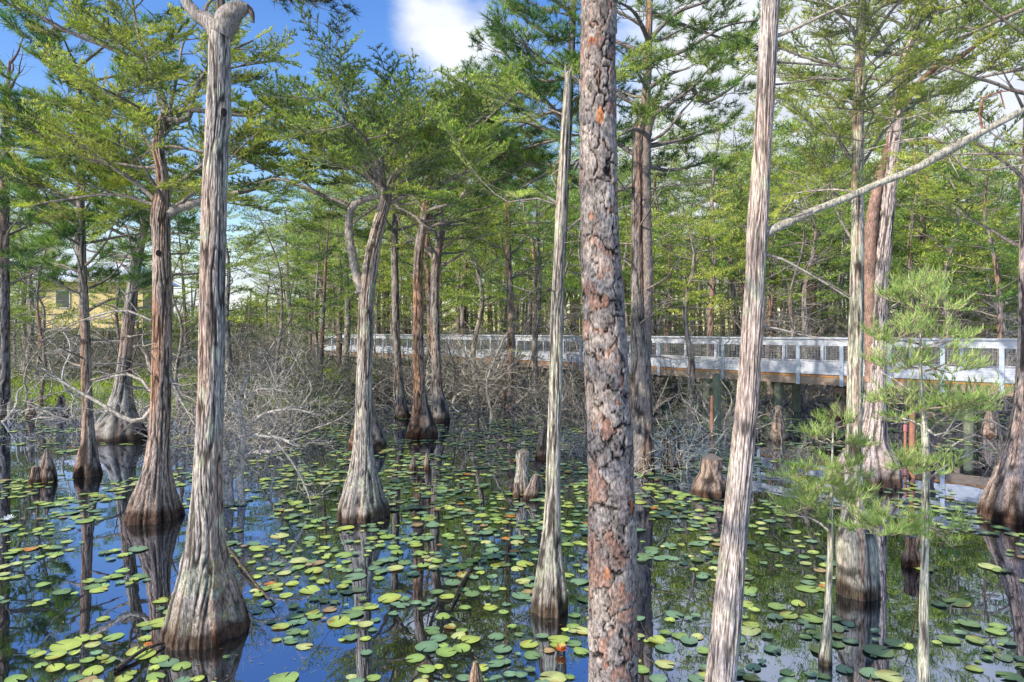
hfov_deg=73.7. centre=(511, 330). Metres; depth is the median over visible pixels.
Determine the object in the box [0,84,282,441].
cypress tree
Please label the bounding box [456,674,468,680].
lily pad
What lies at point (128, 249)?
cypress tree
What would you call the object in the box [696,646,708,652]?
lily pad
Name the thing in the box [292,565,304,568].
lily pad
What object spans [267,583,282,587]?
lily pad
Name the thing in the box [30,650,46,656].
lily pad
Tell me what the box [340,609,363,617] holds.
lily pad
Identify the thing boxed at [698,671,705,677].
lily pad
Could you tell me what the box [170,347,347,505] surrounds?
dead tree
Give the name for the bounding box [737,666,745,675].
lily pad
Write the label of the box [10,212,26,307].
pine tree
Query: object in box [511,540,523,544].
lily pad
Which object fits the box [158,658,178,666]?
lily pad
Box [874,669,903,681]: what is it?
lily pad
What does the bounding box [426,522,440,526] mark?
lily pad
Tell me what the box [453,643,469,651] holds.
lily pad
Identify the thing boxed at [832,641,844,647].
lily pad
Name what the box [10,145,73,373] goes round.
cypress tree
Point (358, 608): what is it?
lily pad
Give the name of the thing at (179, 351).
thin tree
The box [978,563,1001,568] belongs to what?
lily pad
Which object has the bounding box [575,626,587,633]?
lily pad
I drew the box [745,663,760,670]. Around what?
lily pad
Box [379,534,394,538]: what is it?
lily pad
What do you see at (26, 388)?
twiggy shrub
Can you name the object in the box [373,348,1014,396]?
undergrowth
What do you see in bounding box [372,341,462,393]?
twiggy shrub
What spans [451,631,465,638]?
lily pad
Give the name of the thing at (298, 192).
pine tree
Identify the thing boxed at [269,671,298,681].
lily pad
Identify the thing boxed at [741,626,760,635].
lily pad
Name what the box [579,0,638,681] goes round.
pine tree
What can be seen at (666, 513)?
lily pad
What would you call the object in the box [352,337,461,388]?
twiggy shrub
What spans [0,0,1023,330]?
sky
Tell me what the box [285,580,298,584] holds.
lily pad
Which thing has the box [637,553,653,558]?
lily pad
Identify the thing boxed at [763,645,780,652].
lily pad
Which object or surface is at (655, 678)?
lily pad
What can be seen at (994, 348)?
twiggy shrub
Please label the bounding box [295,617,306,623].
lily pad
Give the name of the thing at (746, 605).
lily pad
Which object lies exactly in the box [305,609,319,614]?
lily pad
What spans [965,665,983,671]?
lily pad
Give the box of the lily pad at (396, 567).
[386,565,403,570]
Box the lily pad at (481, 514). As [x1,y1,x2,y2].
[474,513,486,516]
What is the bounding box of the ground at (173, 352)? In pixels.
[10,331,1014,411]
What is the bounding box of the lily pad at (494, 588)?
[487,586,499,591]
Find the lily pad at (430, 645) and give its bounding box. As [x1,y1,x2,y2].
[415,640,438,651]
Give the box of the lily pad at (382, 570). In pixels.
[374,568,387,572]
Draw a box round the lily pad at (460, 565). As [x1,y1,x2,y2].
[453,563,466,568]
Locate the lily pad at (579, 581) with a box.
[570,578,588,584]
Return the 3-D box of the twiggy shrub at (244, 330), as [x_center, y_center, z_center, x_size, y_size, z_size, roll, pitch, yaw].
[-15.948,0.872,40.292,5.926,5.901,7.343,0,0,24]
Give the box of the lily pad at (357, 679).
[349,678,364,681]
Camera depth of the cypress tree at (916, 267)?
37.78 m
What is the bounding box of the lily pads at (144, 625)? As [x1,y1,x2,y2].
[0,409,1023,681]
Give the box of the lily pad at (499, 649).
[493,644,511,652]
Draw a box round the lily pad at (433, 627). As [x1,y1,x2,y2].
[424,626,439,631]
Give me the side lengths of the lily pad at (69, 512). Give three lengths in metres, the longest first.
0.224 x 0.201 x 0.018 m
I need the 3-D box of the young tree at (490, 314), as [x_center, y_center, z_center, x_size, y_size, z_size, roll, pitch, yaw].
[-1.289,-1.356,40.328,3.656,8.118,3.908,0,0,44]
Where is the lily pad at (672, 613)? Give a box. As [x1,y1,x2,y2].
[666,610,683,617]
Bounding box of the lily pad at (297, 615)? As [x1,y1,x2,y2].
[286,613,303,617]
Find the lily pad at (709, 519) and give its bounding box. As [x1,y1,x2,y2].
[700,517,715,521]
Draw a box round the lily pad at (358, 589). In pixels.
[351,587,365,591]
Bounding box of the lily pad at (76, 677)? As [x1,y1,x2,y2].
[68,674,85,681]
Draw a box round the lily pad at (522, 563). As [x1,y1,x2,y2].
[516,560,533,566]
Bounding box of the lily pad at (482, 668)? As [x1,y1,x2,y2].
[479,664,488,670]
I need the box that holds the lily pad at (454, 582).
[445,579,460,585]
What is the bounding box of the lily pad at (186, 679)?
[175,676,190,681]
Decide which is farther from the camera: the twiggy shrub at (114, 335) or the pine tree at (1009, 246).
the twiggy shrub at (114, 335)
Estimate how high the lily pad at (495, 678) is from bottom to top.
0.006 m
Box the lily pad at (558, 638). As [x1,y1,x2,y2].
[548,635,569,642]
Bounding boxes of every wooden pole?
[710,395,712,436]
[712,373,721,455]
[909,404,915,477]
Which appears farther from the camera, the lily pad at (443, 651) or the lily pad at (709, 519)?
the lily pad at (709, 519)
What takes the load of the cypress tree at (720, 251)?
on the ground at (173, 352)
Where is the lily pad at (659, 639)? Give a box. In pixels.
[648,635,665,643]
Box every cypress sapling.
[763,393,891,666]
[824,259,1015,681]
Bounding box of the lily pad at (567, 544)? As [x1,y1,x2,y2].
[561,542,573,545]
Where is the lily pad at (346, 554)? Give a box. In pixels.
[335,552,352,557]
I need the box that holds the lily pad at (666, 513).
[657,511,669,515]
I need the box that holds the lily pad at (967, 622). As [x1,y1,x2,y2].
[957,619,981,626]
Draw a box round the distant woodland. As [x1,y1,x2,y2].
[10,185,1017,351]
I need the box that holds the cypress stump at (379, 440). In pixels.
[347,390,386,450]
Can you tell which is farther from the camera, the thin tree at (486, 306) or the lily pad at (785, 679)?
the thin tree at (486, 306)
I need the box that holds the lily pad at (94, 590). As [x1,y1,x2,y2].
[89,586,107,592]
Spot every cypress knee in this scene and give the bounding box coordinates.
[25,399,36,417]
[28,465,39,483]
[39,448,57,482]
[54,394,67,413]
[408,457,415,470]
[423,453,429,469]
[468,660,483,681]
[513,482,520,498]
[523,473,538,499]
[535,423,546,459]
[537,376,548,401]
[661,435,674,468]
[673,438,682,467]
[756,424,760,437]
[770,405,786,441]
[980,408,998,437]
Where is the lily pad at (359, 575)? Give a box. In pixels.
[345,572,365,579]
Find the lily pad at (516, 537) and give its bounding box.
[509,535,524,538]
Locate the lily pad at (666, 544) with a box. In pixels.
[662,542,676,546]
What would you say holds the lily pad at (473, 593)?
on the water
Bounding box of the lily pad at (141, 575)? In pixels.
[130,573,147,578]
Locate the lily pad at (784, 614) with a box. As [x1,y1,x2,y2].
[779,611,797,618]
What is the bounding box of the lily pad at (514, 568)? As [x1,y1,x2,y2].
[511,566,523,570]
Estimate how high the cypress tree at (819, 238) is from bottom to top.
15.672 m
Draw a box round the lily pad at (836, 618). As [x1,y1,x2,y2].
[832,616,842,620]
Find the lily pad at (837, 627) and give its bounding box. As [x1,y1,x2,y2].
[822,623,843,631]
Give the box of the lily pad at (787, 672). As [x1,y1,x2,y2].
[780,669,794,675]
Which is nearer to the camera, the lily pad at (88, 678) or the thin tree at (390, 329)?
the lily pad at (88, 678)
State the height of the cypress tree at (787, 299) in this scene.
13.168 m
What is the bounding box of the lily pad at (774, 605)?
[768,602,785,608]
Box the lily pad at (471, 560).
[465,558,478,561]
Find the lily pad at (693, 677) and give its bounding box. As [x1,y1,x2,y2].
[687,674,704,681]
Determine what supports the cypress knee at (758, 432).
on the water
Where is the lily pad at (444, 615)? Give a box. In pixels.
[436,613,449,618]
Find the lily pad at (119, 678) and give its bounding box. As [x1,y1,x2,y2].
[114,674,132,681]
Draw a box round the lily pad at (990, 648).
[983,646,1000,652]
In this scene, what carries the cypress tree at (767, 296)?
on the ground at (173, 352)
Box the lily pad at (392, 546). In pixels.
[387,545,399,548]
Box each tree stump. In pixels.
[512,448,529,493]
[690,453,726,497]
[828,386,846,418]
[901,534,920,567]
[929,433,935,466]
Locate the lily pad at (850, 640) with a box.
[842,637,858,643]
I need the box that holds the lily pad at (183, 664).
[172,661,190,669]
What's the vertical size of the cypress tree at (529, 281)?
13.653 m
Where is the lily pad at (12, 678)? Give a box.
[4,674,26,681]
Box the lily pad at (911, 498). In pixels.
[907,497,920,499]
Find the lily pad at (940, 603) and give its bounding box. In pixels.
[930,600,946,605]
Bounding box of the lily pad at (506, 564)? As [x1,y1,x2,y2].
[499,562,510,565]
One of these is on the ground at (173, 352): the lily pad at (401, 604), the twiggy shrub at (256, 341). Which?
the twiggy shrub at (256, 341)
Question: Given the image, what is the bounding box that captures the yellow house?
[18,262,181,360]
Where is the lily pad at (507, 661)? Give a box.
[499,658,510,663]
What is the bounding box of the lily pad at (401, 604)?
[396,602,409,607]
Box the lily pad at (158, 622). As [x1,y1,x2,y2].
[149,617,164,626]
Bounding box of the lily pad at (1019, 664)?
[1014,663,1023,668]
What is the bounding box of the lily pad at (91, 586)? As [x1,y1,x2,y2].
[83,583,100,589]
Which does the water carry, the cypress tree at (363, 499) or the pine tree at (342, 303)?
the cypress tree at (363, 499)
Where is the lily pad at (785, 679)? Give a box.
[778,676,797,681]
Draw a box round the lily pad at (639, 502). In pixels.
[635,500,645,503]
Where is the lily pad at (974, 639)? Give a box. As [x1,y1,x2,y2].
[965,635,987,643]
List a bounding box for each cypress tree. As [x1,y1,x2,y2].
[0,0,199,477]
[0,0,333,524]
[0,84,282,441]
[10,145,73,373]
[10,190,69,363]
[10,212,63,363]
[113,235,151,268]
[159,0,254,650]
[171,188,300,406]
[228,0,528,523]
[229,191,342,365]
[234,235,297,351]
[265,170,364,356]
[276,195,337,332]
[285,119,399,371]
[307,147,492,418]
[325,64,546,438]
[329,187,404,317]
[341,172,534,421]
[353,187,420,331]
[358,178,424,344]
[407,157,529,399]
[408,212,457,333]
[419,172,502,341]
[427,41,663,617]
[450,215,494,349]
[469,166,533,346]
[475,133,581,398]
[486,150,579,349]
[512,186,580,321]
[514,173,580,350]
[523,239,577,349]
[534,229,581,350]
[544,134,662,314]
[544,174,629,322]
[552,112,670,267]
[618,150,750,414]
[663,217,719,348]
[667,110,801,358]
[672,99,802,345]
[687,130,792,347]
[693,181,788,327]
[705,0,1023,681]
[730,135,900,399]
[736,0,979,601]
[765,250,796,335]
[765,250,818,348]
[773,40,935,350]
[775,134,874,334]
[776,241,800,336]
[786,0,1023,487]
[796,97,924,324]
[864,106,1020,393]
[864,135,982,316]
[874,0,1023,524]
[897,214,987,336]
[907,150,1018,350]
[920,166,1019,360]
[926,172,1004,323]
[977,165,1020,288]
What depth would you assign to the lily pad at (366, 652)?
5.71 m
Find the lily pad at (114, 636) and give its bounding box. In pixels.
[103,633,123,640]
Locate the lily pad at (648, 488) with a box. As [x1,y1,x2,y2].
[642,486,654,489]
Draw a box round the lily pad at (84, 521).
[74,519,93,522]
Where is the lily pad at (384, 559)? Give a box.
[377,557,389,561]
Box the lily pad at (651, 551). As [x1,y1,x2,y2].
[645,550,657,553]
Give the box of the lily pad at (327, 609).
[323,606,336,611]
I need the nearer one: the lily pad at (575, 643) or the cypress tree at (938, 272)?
the lily pad at (575, 643)
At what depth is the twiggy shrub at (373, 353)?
32.55 m
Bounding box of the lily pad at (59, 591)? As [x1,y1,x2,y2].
[52,588,70,594]
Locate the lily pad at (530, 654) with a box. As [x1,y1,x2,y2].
[524,651,539,658]
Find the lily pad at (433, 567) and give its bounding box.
[429,565,440,569]
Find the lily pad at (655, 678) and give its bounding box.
[649,674,666,681]
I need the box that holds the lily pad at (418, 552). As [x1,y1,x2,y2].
[414,550,427,554]
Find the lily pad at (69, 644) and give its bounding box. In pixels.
[49,639,81,650]
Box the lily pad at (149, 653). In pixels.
[135,649,155,658]
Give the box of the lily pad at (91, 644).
[84,641,100,647]
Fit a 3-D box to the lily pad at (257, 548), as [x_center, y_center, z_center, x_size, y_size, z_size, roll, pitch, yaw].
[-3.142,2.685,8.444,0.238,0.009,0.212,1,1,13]
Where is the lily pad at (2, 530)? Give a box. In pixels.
[0,527,17,532]
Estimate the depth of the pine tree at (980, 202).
49.45 m
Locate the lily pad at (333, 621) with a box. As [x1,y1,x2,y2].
[327,615,349,626]
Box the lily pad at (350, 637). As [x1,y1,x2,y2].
[343,634,357,640]
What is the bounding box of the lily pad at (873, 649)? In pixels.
[862,644,893,656]
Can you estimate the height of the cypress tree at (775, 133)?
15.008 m
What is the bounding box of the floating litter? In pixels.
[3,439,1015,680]
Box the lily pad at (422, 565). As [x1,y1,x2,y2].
[417,563,429,566]
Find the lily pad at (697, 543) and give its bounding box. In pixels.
[689,541,704,545]
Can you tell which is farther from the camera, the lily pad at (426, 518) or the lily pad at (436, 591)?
the lily pad at (426, 518)
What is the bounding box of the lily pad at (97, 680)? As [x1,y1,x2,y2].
[86,679,103,681]
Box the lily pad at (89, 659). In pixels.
[80,657,94,662]
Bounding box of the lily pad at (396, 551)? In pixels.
[391,550,403,553]
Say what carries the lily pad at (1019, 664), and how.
on the water
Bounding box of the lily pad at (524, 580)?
[516,578,529,583]
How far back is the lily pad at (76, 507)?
10.40 m
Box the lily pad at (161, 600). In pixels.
[152,597,167,602]
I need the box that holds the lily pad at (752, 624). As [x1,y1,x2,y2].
[743,621,758,627]
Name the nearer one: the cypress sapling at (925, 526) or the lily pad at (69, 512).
the cypress sapling at (925, 526)
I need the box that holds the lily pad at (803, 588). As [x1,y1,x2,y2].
[795,585,818,592]
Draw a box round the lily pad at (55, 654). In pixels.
[45,651,66,658]
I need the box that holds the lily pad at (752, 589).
[744,586,756,594]
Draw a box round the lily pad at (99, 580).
[93,578,109,582]
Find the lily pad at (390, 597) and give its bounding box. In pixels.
[378,593,400,602]
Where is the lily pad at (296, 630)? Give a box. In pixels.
[286,628,301,634]
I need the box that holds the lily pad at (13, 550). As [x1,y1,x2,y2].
[8,548,23,551]
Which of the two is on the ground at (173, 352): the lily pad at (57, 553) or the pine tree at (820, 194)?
the pine tree at (820, 194)
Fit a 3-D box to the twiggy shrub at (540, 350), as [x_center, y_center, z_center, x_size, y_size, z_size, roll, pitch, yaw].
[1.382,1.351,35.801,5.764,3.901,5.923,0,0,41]
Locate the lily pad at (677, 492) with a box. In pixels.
[669,490,682,493]
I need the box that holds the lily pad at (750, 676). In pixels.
[742,673,760,680]
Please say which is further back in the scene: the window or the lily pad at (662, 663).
the window
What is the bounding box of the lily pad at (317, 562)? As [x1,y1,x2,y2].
[312,560,324,564]
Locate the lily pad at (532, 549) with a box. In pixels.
[527,547,539,552]
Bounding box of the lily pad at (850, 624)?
[841,620,854,626]
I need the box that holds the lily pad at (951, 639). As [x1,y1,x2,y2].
[937,635,961,643]
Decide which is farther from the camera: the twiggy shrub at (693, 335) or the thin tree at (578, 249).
the twiggy shrub at (693, 335)
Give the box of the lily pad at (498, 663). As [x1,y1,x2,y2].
[488,660,503,666]
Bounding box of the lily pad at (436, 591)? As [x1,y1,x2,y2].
[429,589,442,593]
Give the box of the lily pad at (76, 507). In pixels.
[69,505,84,508]
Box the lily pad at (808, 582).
[800,580,814,584]
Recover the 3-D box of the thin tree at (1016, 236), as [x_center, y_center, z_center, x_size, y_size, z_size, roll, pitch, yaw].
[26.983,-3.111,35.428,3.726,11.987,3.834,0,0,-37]
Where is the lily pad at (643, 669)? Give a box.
[638,665,648,672]
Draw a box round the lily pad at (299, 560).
[289,557,307,562]
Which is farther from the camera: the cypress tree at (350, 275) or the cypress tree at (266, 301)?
the cypress tree at (266, 301)
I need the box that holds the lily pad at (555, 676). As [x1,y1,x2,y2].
[539,671,565,681]
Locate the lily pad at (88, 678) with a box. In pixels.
[78,675,97,681]
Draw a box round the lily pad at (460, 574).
[456,571,472,577]
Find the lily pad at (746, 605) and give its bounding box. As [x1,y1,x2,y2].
[743,600,753,607]
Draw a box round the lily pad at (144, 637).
[138,635,151,640]
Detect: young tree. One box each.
[10,225,94,371]
[254,209,364,370]
[341,236,413,345]
[342,260,385,328]
[387,213,454,345]
[399,212,474,348]
[424,286,452,345]
[442,257,492,343]
[461,240,522,346]
[515,298,541,342]
[527,254,580,342]
[575,269,582,334]
[657,277,689,335]
[660,286,700,350]
[681,271,733,350]
[706,281,741,344]
[802,193,911,336]
[846,254,930,337]
[931,276,966,352]
[936,183,1019,357]
[984,277,1016,336]
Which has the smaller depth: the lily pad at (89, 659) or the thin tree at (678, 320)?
the lily pad at (89, 659)
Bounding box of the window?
[55,290,69,307]
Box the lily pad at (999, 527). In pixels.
[991,525,1004,528]
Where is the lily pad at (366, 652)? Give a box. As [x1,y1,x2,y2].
[360,649,371,654]
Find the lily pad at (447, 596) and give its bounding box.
[440,594,453,598]
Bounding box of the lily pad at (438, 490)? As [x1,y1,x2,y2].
[435,489,447,491]
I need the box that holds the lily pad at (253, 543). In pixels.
[246,541,260,544]
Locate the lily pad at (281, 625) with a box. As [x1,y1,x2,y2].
[271,623,289,628]
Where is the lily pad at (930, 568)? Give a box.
[913,567,933,570]
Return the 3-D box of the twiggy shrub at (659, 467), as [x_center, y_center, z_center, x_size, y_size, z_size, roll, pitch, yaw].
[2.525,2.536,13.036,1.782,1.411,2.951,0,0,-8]
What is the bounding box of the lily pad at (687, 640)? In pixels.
[680,635,697,643]
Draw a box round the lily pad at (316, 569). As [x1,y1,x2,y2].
[304,567,322,572]
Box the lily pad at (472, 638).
[461,635,480,642]
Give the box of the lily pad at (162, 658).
[149,655,168,663]
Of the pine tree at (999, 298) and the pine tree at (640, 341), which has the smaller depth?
the pine tree at (640, 341)
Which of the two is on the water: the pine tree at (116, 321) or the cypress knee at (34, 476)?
the cypress knee at (34, 476)
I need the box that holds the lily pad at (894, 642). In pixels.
[883,639,904,646]
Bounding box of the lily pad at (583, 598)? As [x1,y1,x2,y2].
[577,595,588,602]
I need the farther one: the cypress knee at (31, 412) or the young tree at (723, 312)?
the young tree at (723, 312)
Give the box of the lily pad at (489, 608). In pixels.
[483,605,496,610]
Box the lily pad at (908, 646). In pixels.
[898,642,913,649]
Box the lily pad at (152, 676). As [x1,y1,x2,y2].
[146,672,165,680]
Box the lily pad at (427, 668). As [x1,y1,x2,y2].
[417,664,434,672]
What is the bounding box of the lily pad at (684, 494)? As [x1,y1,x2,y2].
[676,493,690,495]
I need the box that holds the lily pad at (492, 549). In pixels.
[485,547,498,551]
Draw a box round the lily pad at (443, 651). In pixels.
[436,647,456,656]
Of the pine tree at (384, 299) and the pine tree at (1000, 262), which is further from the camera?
the pine tree at (384, 299)
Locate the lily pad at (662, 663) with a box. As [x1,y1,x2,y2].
[655,660,674,667]
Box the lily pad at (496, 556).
[488,554,501,557]
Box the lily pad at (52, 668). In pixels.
[46,663,64,671]
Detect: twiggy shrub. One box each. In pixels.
[0,320,76,417]
[0,328,189,425]
[0,353,107,423]
[10,292,101,364]
[10,297,114,378]
[10,314,61,392]
[11,333,116,380]
[18,325,151,365]
[25,303,185,390]
[49,322,149,372]
[53,308,181,364]
[66,291,197,381]
[75,352,196,431]
[125,369,284,453]
[146,307,291,396]
[147,323,299,416]
[171,339,310,434]
[176,385,309,448]
[180,325,397,445]
[181,322,278,384]
[183,313,284,359]
[183,319,284,373]
[188,298,283,366]
[191,363,354,458]
[225,351,347,430]
[230,322,314,380]
[231,326,318,381]
[231,328,388,399]
[232,316,314,372]
[248,316,314,365]
[257,328,410,404]
[260,361,383,428]
[263,344,395,415]
[269,340,392,401]
[302,342,356,368]
[323,337,446,405]
[326,318,411,374]
[344,316,485,401]
[347,287,468,378]
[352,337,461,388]
[372,278,580,415]
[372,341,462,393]
[373,334,523,408]
[395,358,460,400]
[407,331,544,404]
[407,333,529,401]
[426,326,504,398]
[426,346,503,400]
[426,346,522,398]
[444,331,583,407]
[445,326,567,412]
[482,361,582,419]
[496,345,586,434]
[497,328,576,374]
[530,322,584,384]
[543,335,701,434]
[560,406,587,458]
[580,383,699,445]
[583,396,755,476]
[627,300,761,401]
[628,297,739,379]
[634,433,690,484]
[653,348,820,442]
[654,400,759,466]
[664,366,789,434]
[699,283,845,389]
[712,352,811,406]
[729,308,887,406]
[756,403,831,463]
[759,302,846,405]
[760,277,918,402]
[773,285,896,357]
[774,267,994,401]
[783,329,905,397]
[790,328,950,398]
[800,288,960,359]
[812,296,924,359]
[813,325,948,399]
[817,311,994,407]
[888,295,980,363]
[901,300,1013,404]
[929,310,1013,365]
[936,301,1013,357]
[939,312,1017,357]
[957,300,1014,365]
[965,433,1002,465]
[968,313,1016,395]
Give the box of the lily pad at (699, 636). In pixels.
[690,633,702,639]
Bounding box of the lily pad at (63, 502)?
[52,501,68,503]
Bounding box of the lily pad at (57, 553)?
[50,552,63,555]
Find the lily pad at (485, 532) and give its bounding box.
[479,530,492,533]
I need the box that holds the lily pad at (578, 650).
[573,647,588,653]
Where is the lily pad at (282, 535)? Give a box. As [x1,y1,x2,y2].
[270,533,288,537]
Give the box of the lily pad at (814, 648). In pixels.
[810,645,818,652]
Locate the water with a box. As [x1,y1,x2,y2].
[0,389,1023,681]
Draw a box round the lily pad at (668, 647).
[655,642,674,652]
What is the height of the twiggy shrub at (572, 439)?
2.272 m
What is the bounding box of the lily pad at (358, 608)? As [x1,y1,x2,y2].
[351,606,364,609]
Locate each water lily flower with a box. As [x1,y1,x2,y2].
[2,514,15,519]
[554,643,567,650]
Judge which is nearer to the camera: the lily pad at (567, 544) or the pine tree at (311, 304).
the lily pad at (567, 544)
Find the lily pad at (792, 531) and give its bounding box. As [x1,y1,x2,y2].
[783,529,800,533]
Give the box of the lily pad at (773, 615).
[767,613,782,618]
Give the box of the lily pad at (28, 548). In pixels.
[23,546,39,550]
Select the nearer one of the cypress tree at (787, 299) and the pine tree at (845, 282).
the pine tree at (845, 282)
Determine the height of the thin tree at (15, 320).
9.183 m
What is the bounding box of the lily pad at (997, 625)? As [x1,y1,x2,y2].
[988,622,1007,628]
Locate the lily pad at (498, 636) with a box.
[488,632,503,639]
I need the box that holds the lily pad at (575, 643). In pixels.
[567,640,581,646]
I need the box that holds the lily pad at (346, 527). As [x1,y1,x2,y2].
[339,525,353,529]
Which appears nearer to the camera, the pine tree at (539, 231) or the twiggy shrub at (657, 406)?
the twiggy shrub at (657, 406)
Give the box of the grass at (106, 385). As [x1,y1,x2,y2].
[11,366,377,410]
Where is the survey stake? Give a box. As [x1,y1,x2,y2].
[903,424,906,458]
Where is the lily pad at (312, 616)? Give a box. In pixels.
[307,612,322,618]
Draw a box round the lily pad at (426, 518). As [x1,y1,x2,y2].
[421,517,435,520]
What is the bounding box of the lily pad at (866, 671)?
[859,667,877,678]
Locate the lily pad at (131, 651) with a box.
[126,646,145,655]
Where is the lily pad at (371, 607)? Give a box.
[364,604,378,608]
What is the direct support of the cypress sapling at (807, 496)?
on the water
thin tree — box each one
[9,191,77,410]
[10,248,37,362]
[134,237,199,418]
[225,252,330,421]
[239,203,325,412]
[263,283,285,334]
[297,257,336,344]
[375,265,409,344]
[459,252,550,418]
[477,252,500,334]
[498,269,526,342]
[512,271,525,347]
[513,261,540,343]
[541,202,581,351]
[543,193,586,412]
[543,264,582,350]
[564,284,581,351]
[623,216,719,379]
[627,194,684,345]
[656,241,694,343]
[663,277,702,351]
[690,239,714,347]
[707,252,745,356]
[739,176,830,388]
[764,162,844,360]
[776,183,850,359]
[816,254,848,333]
[889,233,940,318]
[915,241,1008,354]
[934,236,994,335]
[945,231,985,336]
[950,171,1019,367]
[1003,169,1020,334]
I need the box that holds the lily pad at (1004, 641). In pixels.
[998,639,1016,644]
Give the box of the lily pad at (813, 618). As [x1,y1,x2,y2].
[800,614,822,622]
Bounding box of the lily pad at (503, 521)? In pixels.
[494,520,508,522]
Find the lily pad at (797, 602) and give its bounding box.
[791,600,805,605]
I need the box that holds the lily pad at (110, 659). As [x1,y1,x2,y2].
[101,657,115,663]
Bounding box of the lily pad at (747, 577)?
[745,574,753,579]
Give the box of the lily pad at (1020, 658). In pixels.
[1012,655,1023,661]
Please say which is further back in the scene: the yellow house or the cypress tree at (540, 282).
the yellow house
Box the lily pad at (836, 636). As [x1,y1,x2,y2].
[832,633,843,638]
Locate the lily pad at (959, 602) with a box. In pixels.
[942,597,970,606]
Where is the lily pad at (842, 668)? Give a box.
[836,664,852,672]
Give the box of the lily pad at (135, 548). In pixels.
[128,546,147,551]
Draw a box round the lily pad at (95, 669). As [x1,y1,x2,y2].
[82,665,103,675]
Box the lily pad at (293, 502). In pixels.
[288,500,302,503]
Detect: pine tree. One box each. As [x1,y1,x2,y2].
[0,31,86,417]
[9,221,50,326]
[10,191,38,338]
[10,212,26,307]
[70,239,151,366]
[93,228,130,349]
[97,229,179,367]
[137,210,234,370]
[216,0,361,39]
[270,182,365,395]
[276,200,328,353]
[285,186,348,358]
[291,235,351,354]
[292,166,385,366]
[293,185,358,333]
[302,208,354,344]
[310,225,356,330]
[326,182,389,329]
[351,193,412,333]
[363,216,391,346]
[366,169,477,380]
[382,177,455,347]
[388,211,448,329]
[409,176,458,345]
[421,0,680,443]
[424,159,513,346]
[433,97,503,347]
[437,52,574,407]
[468,167,521,347]
[469,196,525,332]
[474,123,575,351]
[495,0,797,473]
[499,204,541,334]
[502,156,579,350]
[522,178,580,321]
[566,223,620,301]
[570,175,677,353]
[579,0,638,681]
[617,113,730,354]
[617,122,696,334]
[619,205,691,391]
[622,158,692,283]
[626,181,683,323]
[651,169,742,334]
[653,109,771,394]
[661,219,700,349]
[689,244,729,349]
[692,111,780,330]
[714,110,831,352]
[720,147,823,394]
[724,175,791,333]
[725,179,786,359]
[766,104,864,335]
[767,126,851,333]
[767,137,867,354]
[781,232,824,320]
[786,105,865,333]
[821,193,898,335]
[828,97,942,314]
[837,91,989,336]
[849,170,933,336]
[866,132,940,335]
[876,73,999,350]
[891,141,954,334]
[892,135,991,336]
[920,128,1022,398]
[936,144,1018,333]
[937,191,1019,356]
[969,177,1019,337]
[984,184,1019,304]
[987,175,1020,292]
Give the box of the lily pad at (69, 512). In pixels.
[63,511,78,514]
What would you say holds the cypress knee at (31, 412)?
on the ground at (173, 352)
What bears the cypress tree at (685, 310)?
on the water
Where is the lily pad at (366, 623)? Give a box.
[358,621,373,626]
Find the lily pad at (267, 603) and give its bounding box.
[262,600,275,605]
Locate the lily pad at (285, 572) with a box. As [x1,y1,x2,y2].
[277,570,291,574]
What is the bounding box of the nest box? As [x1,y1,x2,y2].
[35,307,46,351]
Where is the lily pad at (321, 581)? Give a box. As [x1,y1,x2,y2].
[317,578,329,583]
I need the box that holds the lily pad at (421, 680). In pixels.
[413,678,427,681]
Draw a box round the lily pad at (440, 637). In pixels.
[430,634,446,641]
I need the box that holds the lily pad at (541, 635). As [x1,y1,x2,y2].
[535,633,548,637]
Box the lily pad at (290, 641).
[284,638,298,643]
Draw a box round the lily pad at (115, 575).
[109,573,122,577]
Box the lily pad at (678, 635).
[672,632,686,638]
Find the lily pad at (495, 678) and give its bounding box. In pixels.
[489,675,503,681]
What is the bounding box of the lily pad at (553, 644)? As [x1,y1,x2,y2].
[550,641,564,647]
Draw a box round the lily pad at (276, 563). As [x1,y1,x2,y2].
[268,561,281,564]
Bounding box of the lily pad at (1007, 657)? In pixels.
[994,653,1012,661]
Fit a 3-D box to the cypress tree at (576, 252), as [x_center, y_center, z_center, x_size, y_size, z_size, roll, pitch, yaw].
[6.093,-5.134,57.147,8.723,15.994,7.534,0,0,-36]
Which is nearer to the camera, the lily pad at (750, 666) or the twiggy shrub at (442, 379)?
the lily pad at (750, 666)
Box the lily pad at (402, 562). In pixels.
[398,560,410,564]
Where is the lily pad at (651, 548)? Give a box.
[644,546,658,549]
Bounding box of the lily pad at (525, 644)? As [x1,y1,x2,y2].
[520,640,537,647]
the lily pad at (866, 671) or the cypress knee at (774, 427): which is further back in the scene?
the cypress knee at (774, 427)
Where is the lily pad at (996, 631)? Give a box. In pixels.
[985,628,1006,634]
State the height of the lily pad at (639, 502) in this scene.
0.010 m
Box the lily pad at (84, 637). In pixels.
[73,634,90,641]
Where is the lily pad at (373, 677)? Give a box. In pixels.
[366,674,380,680]
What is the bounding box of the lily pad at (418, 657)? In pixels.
[406,654,424,662]
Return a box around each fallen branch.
[114,641,164,671]
[228,547,274,604]
[447,567,477,609]
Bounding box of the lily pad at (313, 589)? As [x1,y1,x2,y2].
[299,585,319,593]
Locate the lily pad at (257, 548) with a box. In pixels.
[249,545,267,550]
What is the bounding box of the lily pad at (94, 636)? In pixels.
[88,634,102,639]
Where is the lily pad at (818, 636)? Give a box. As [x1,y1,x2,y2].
[813,632,821,638]
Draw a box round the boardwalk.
[324,334,1017,433]
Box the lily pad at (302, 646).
[296,643,312,649]
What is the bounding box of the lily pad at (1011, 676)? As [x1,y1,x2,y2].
[995,671,1022,679]
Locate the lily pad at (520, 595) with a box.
[512,592,529,598]
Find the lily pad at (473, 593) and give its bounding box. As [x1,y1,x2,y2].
[464,590,479,596]

